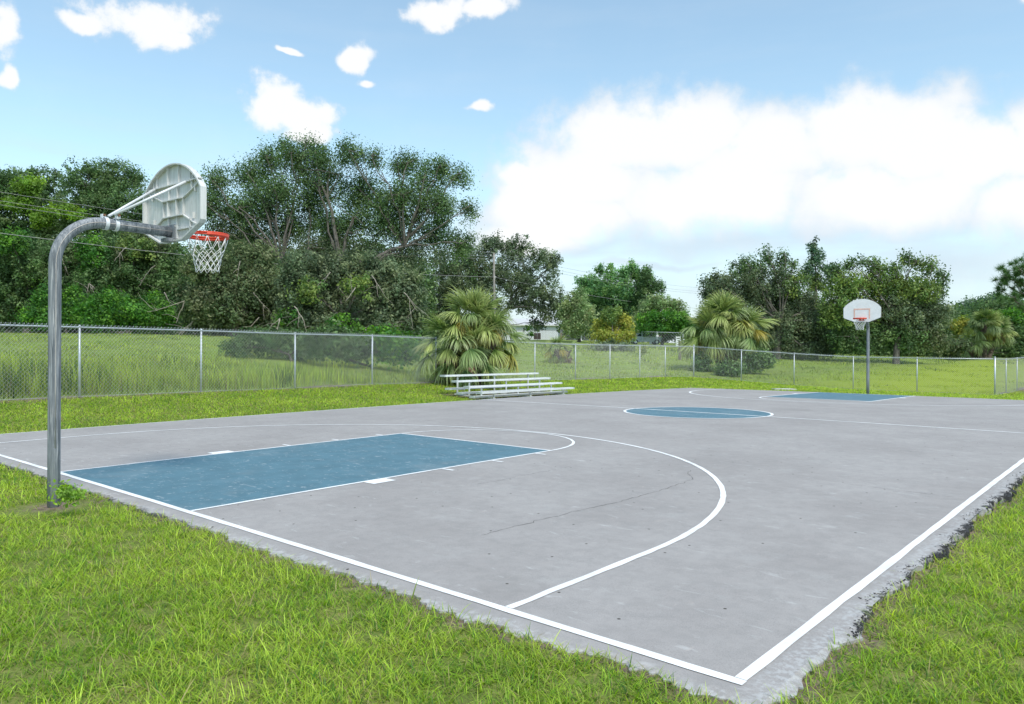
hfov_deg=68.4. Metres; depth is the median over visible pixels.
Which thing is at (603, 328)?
senna tree
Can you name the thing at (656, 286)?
evergreen tree
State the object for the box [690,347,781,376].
leafy shrub
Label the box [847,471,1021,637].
asphalt crumbs
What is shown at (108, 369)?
field grass
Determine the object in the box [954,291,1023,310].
oak tree
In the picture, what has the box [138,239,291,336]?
shrubby oak
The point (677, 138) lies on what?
sky
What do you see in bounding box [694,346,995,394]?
chain link fence
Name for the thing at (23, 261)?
evergreen tree
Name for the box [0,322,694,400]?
chain link fence
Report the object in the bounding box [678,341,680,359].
timber post
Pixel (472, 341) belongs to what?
cabbage palm
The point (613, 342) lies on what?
leafy shrub
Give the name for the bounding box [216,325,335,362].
leafy shrub
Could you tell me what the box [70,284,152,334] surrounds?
leafy shrub
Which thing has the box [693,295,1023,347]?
woodland
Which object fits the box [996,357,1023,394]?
chain link fence
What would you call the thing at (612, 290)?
broadleaf tree
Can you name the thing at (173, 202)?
basketball hoop
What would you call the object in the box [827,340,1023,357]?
leafy shrub
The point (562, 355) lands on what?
cabbage palm
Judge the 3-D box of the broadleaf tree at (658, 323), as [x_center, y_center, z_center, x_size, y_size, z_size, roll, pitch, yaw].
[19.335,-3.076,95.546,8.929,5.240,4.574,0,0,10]
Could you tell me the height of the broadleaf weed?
0.468 m
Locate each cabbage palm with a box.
[411,283,534,388]
[543,334,580,363]
[676,287,779,369]
[955,308,1019,358]
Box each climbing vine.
[0,171,93,229]
[947,314,969,338]
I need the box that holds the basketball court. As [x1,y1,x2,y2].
[0,388,1023,703]
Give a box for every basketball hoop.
[47,163,229,507]
[843,299,880,393]
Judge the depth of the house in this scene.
124.00 m
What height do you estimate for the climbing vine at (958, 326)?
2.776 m
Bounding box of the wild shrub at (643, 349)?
[638,346,647,360]
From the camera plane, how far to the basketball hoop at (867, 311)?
30.57 m
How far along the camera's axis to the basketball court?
8.20 m
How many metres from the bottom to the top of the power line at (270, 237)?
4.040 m
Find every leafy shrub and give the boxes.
[8,279,87,333]
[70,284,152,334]
[131,289,186,333]
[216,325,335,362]
[310,319,429,369]
[585,337,640,351]
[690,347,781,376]
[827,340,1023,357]
[925,333,973,359]
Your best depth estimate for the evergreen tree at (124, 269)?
68.74 m
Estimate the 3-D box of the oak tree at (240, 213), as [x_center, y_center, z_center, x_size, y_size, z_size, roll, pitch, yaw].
[-15.074,-9.903,65.105,25.521,18.724,6.021,0,0,1]
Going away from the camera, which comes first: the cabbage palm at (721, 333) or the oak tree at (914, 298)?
the cabbage palm at (721, 333)
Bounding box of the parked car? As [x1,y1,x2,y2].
[630,333,661,344]
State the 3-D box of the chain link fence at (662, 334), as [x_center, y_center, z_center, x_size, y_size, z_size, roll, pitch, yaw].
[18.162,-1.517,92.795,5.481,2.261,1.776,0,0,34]
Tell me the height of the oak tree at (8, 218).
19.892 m
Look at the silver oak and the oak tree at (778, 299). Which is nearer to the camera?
the oak tree at (778, 299)
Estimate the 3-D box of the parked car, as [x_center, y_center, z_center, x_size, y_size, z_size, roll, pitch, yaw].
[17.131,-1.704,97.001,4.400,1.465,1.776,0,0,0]
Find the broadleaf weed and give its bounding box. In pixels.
[45,479,86,507]
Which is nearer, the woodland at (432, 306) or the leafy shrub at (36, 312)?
the leafy shrub at (36, 312)
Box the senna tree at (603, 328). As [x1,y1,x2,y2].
[585,304,637,344]
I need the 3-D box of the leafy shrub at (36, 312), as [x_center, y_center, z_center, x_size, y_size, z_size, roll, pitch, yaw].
[-38.498,-3.515,62.894,3.816,5.162,5.512,0,0,41]
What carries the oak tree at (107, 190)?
on the ground at (788, 373)
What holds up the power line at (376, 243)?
attached to the utility pole
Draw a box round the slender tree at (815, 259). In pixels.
[798,235,832,357]
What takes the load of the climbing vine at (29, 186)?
attached to the oak tree at (8, 218)
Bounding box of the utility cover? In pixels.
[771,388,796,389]
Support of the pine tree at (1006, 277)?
on the ground at (788, 373)
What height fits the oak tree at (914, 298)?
10.178 m
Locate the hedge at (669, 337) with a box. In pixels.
[556,322,698,342]
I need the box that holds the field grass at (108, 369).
[0,332,1023,398]
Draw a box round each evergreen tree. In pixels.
[0,225,87,333]
[69,222,194,333]
[628,264,666,318]
[982,305,1023,356]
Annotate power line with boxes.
[1,233,686,307]
[2,192,697,287]
[3,201,698,291]
[4,205,697,293]
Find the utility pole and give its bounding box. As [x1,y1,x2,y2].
[490,253,496,313]
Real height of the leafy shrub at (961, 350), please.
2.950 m
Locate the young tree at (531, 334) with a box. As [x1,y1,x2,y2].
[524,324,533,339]
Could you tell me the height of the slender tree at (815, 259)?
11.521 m
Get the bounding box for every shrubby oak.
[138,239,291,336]
[264,243,431,334]
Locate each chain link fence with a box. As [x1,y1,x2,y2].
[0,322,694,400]
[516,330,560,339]
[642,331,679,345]
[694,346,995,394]
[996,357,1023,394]
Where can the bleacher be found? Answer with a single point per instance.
(506, 392)
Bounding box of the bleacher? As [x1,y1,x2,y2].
[440,372,574,398]
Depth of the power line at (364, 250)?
91.01 m
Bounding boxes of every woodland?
[0,234,465,340]
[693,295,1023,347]
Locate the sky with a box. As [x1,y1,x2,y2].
[0,0,1023,342]
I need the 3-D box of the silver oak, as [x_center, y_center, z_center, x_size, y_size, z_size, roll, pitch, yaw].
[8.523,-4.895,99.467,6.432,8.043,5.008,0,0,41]
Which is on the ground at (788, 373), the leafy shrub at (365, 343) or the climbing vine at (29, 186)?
the leafy shrub at (365, 343)
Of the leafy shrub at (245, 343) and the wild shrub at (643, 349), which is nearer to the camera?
the leafy shrub at (245, 343)
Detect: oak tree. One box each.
[0,164,81,332]
[54,155,156,333]
[194,132,484,287]
[426,229,567,334]
[696,243,841,360]
[815,248,959,363]
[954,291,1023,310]
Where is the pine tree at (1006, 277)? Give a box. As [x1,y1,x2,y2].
[990,252,1023,312]
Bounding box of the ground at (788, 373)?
[0,333,1023,703]
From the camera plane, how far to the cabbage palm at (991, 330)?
74.61 m
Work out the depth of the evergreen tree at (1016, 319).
79.01 m
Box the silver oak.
[552,285,598,341]
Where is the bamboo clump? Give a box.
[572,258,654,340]
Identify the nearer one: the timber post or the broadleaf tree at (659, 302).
the timber post
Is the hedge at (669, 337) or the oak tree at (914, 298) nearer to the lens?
the oak tree at (914, 298)
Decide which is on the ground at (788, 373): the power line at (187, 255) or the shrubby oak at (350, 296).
the shrubby oak at (350, 296)
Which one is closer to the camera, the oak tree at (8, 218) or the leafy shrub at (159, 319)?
the leafy shrub at (159, 319)
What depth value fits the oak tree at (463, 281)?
102.92 m
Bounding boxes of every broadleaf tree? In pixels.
[627,290,688,342]
[632,307,695,344]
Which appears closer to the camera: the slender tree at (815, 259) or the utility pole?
the slender tree at (815, 259)
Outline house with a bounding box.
[501,319,559,339]
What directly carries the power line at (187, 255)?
attached to the utility pole

